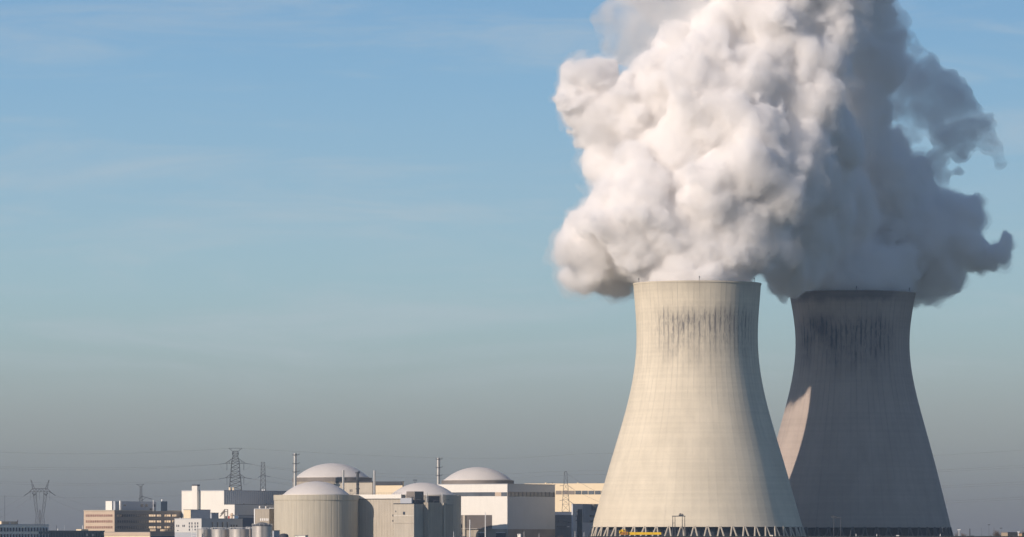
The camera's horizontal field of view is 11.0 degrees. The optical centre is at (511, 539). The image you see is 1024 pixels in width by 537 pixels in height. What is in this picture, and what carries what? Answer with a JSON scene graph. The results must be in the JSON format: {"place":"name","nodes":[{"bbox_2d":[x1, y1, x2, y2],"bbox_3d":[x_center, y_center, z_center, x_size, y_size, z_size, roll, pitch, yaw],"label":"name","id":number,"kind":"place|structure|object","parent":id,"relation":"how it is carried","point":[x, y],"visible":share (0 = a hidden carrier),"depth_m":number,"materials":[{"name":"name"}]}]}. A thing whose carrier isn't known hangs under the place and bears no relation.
{"place":"outdoors","nodes":[
{"label":"outdoors","id":0,"kind":"place"},
{"bbox_2d":[0,520,48,536],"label":"office building","id":1,"kind":"structure","parent":0,"point":[11,529],"depth_m":3286.93,"materials":[{"name":"concrete"}]},
{"bbox_2d":[39,525,104,536],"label":"workshop hall","id":2,"kind":"structure","parent":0,"point":[82,532],"depth_m":3333.62,"materials":[{"name":"metal"}]},
{"bbox_2d":[16,495,181,497],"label":"overhead line","id":3,"kind":"object","parent":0,"point":[86,497],"visible":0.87,"depth_m":4229.96,"materials":[{"name":"metal"}]},
{"bbox_2d":[83,499,181,531],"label":"office block","id":4,"kind":"structure","parent":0,"point":[131,516],"depth_m":3470.27,"materials":[{"name":"concrete"}]},
{"bbox_2d":[85,514,112,516],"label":"window","id":5,"kind":"structure","parent":4,"relation":"in","point":[86,515],"depth_m":3455.72,"materials":[{"name":"brown glass"}]},
{"bbox_2d":[85,520,112,522],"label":"window","id":6,"kind":"structure","parent":4,"relation":"in","point":[86,521],"depth_m":3456.14,"materials":[{"name":"brown glass"}]},
{"bbox_2d":[85,526,112,527],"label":"window","id":7,"kind":"structure","parent":4,"relation":"in","point":[85,526],"depth_m":3455.72,"materials":[{"name":"brown glass"}]},
{"bbox_2d":[117,514,148,516],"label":"window","id":8,"kind":"structure","parent":4,"relation":"in","point":[120,515],"depth_m":3468.82,"materials":[{"name":"grey glass"}]},
{"bbox_2d":[117,520,148,522],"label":"window","id":9,"kind":"structure","parent":4,"relation":"in","point":[118,521],"depth_m":3468.40,"materials":[{"name":"grey glass"}]},
{"bbox_2d":[117,526,148,528],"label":"window","id":10,"kind":"structure","parent":4,"relation":"in","point":[118,527],"depth_m":3468.40,"materials":[{"name":"black glass"}]},
{"bbox_2d":[104,532,174,536],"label":"entrance hall","id":11,"kind":"structure","parent":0,"point":[139,534],"depth_m":3339.29,"materials":[{"name":"beige concrete"}]},
{"bbox_2d":[174,517,242,536],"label":"laboratory building","id":12,"kind":"structure","parent":0,"point":[184,526],"depth_m":3338.14,"materials":[{"name":"white concrete"}]},
{"bbox_2d":[181,485,286,518],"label":"turbine hall","id":13,"kind":"structure","parent":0,"point":[197,502],"depth_m":3506.64,"materials":[{"name":"concrete"}]},
{"bbox_2d":[254,506,273,529],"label":"concrete tower block","id":14,"kind":"structure","parent":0,"point":[266,515],"depth_m":3393.16,"materials":[{"name":"white paint"}]},
{"bbox_2d":[272,530,279,536],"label":"pump house","id":15,"kind":"structure","parent":0,"point":[275,533],"depth_m":3231.54,"materials":[{"name":"blue metal"}]},
{"bbox_2d":[292,463,371,484],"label":"reactor building","id":16,"kind":"structure","parent":0,"point":[331,473],"depth_m":3502.61,"materials":[{"name":"concrete"}]},
{"bbox_2d":[441,467,513,483],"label":"reactor building","id":17,"kind":"structure","parent":0,"point":[477,475],"depth_m":3543.83,"materials":[{"name":"concrete"}]},
{"bbox_2d":[437,484,555,536],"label":"white hall","id":18,"kind":"structure","parent":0,"point":[523,510],"depth_m":3453.42,"materials":[{"name":"concrete"}]},
{"bbox_2d":[0,0,1023,535],"label":"sky","id":19,"kind":"structure","parent":0,"point":[414,231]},
{"bbox_2d":[545,483,603,511],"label":"cream hall","id":20,"kind":"structure","parent":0,"point":[581,497],"depth_m":3813.61,"materials":[{"name":"concrete"}]},
{"bbox_2d":[576,509,581,536],"bbox_3d":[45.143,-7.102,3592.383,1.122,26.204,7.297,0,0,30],"label":"stair tower","id":21,"kind":"structure","parent":0,"point":[579,522],"depth_m":3591.88,"materials":[{"name":"metal"}]},
{"bbox_2d":[572,504,598,536],"bbox_3d":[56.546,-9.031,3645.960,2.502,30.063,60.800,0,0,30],"label":"grey process building","id":22,"kind":"structure","parent":0,"point":[588,513],"depth_m":3634.09,"materials":[{"name":"metal"}]},
{"bbox_2d":[588,536,1023,536],"bbox_3d":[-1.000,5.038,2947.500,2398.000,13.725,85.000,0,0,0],"label":"dyke","id":23,"kind":"structure","parent":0,"point":[805,536],"depth_m":2948.66,"materials":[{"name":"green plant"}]},
{"bbox_2d":[1001,532,1017,535],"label":"brown shed","id":24,"kind":"structure","parent":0,"point":[1009,533],"depth_m":3252.21,"materials":[{"name":"beige"}]},
{"bbox_3d":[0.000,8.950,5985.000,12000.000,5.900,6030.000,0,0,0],"label":"ground","id":25,"kind":"structure","parent":0,"visible":0},
{"bbox_2d":[24,480,55,523],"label":"pylon","id":26,"kind":"object","parent":25,"relation":"on","point":[39,515],"visible":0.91,"depth_m":4099.54,"materials":[{"name":"metal"}]},
{"bbox_2d":[136,484,150,501],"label":"pylon","id":27,"kind":"object","parent":25,"relation":"on","point":[141,494],"visible":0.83,"depth_m":3899.79,"materials":[{"name":"metal"}]},
{"bbox_2d":[196,527,210,536],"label":"storage tank","id":28,"kind":"object","parent":25,"relation":"on","point":[202,532],"visible":1,"depth_m":3211.04,"materials":[{"name":"metal"}]},
{"bbox_2d":[211,527,228,536],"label":"storage tank","id":29,"kind":"object","parent":25,"relation":"on","point":[222,532],"visible":1,"depth_m":3201.49,"materials":[{"name":"metal"}]},
{"bbox_2d":[219,448,251,489],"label":"pylon","id":30,"kind":"object","parent":25,"relation":"on","point":[237,467],"visible":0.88,"depth_m":4197.86,"materials":[{"name":"metal"}]},
{"bbox_2d":[229,527,249,536],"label":"storage tank","id":31,"kind":"object","parent":25,"relation":"on","point":[238,532],"visible":1,"depth_m":3194.94,"materials":[{"name":"metal"}]},
{"bbox_2d":[234,515,253,528],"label":"link building","id":32,"kind":"structure","parent":25,"relation":"on","point":[248,520],"depth_m":3428.61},
{"bbox_2d":[246,527,251,536],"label":"storage tank","id":33,"kind":"object","parent":25,"relation":"on","point":[250,532],"visible":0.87,"depth_m":3223.25,"materials":[{"name":"metal"}]},
{"bbox_2d":[252,522,271,536],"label":"storage tank","id":34,"kind":"object","parent":25,"relation":"on","point":[261,529],"visible":1,"depth_m":3184.94,"materials":[{"name":"metal"}]},
{"bbox_2d":[258,462,269,490],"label":"pylon","id":35,"kind":"object","parent":25,"relation":"on","point":[263,476],"visible":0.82,"depth_m":4298.37,"materials":[{"name":"metal"}]},
{"bbox_2d":[292,453,299,486],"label":"exhaust stack","id":36,"kind":"object","parent":25,"relation":"on","point":[294,463],"visible":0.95,"depth_m":3468.89,"materials":[{"name":"metal"}]},
{"bbox_2d":[274,481,358,536],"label":"reactor building","id":37,"kind":"structure","parent":25,"relation":"on","point":[317,509],"depth_m":3358.25,"materials":[{"name":"concrete"}]},
{"bbox_2d":[342,470,343,489],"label":"exhaust stack","id":38,"kind":"object","parent":25,"relation":"on","point":[343,479],"visible":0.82,"depth_m":3399.27,"materials":[{"name":"metal"}]},
{"bbox_2d":[335,481,372,494],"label":"machine building","id":39,"kind":"structure","parent":25,"relation":"on","point":[366,487],"depth_m":3484.97,"materials":[{"name":"concrete"}]},
{"bbox_2d":[355,471,360,494],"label":"vent mast","id":40,"kind":"object","parent":25,"relation":"on","point":[357,480],"visible":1,"depth_m":3399.29,"materials":[{"name":"metal"}]},
{"bbox_2d":[373,470,375,494],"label":"exhaust stack","id":41,"kind":"object","parent":25,"relation":"on","point":[374,482],"visible":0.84,"depth_m":3419.50,"materials":[{"name":"metal"}]},
{"bbox_2d":[358,493,403,536],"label":"auxiliary building","id":42,"kind":"structure","parent":25,"relation":"on","point":[375,515],"depth_m":3374.91,"materials":[{"name":"concrete"}]},
{"bbox_2d":[376,481,403,494],"bbox_3d":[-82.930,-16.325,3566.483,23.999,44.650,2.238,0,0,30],"label":"cream annex","id":43,"kind":"object","parent":25,"relation":"on","point":[386,487],"visible":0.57,"depth_m":3565.60,"materials":[{"name":"concrete"}]},
{"bbox_2d":[393,491,445,536],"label":"concrete service block","id":44,"kind":"structure","parent":25,"relation":"on","point":[416,514],"depth_m":3308.24,"materials":[{"name":"concrete"}]},
{"bbox_2d":[392,483,460,536],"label":"reactor building","id":45,"kind":"structure","parent":25,"relation":"on","point":[449,497],"depth_m":3377.53,"materials":[{"name":"concrete"}]},
{"bbox_2d":[435,458,442,483],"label":"exhaust stack","id":46,"kind":"object","parent":25,"relation":"on","point":[438,467],"visible":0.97,"depth_m":3648.93,"materials":[{"name":"metal"}]},
{"bbox_2d":[446,505,452,536],"bbox_3d":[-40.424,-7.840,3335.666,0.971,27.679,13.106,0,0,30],"label":"dark wing","id":47,"kind":"structure","parent":25,"relation":"on","point":[449,520],"depth_m":3337.02,"materials":[{"name":"grey concrete"}]},
{"bbox_2d":[555,512,571,536],"bbox_3d":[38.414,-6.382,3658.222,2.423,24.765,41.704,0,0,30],"label":"switch house","id":48,"kind":"structure","parent":25,"relation":"on","point":[563,524],"depth_m":3651.13,"materials":[{"name":"grey metal"}]},
{"bbox_2d":[560,471,572,511],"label":"pylon","id":49,"kind":"object","parent":25,"relation":"on","point":[565,490],"visible":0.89,"depth_m":3718.25,"materials":[{"name":"metal"}]},
{"bbox_2d":[619,530,661,535],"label":"mobile crane","id":50,"kind":"object","parent":25,"relation":"on","point":[622,532],"visible":0.93,"depth_m":3329.07,"materials":[{"name":"metal"}]},
{"bbox_2d":[672,513,684,535],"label":"gantry crane","id":51,"kind":"object","parent":25,"relation":"on","point":[681,515],"visible":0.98,"depth_m":3308.36,"materials":[{"name":"metal"}]},
{"bbox_2d":[588,276,805,535],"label":"cooling tower","id":52,"kind":"structure","parent":25,"relation":"on","point":[697,445],"depth_m":3459.69,"materials":[{"name":"concrete"}]},
{"bbox_2d":[831,516,840,535],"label":"gantry crane","id":53,"kind":"object","parent":25,"relation":"on","point":[833,517],"visible":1,"depth_m":3419.80,"materials":[{"name":"metal"}]},
{"bbox_2d":[777,286,953,535],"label":"cooling tower","id":54,"kind":"structure","parent":25,"relation":"on","point":[855,446],"depth_m":3616.29,"materials":[{"name":"grey concrete"}]}
]}

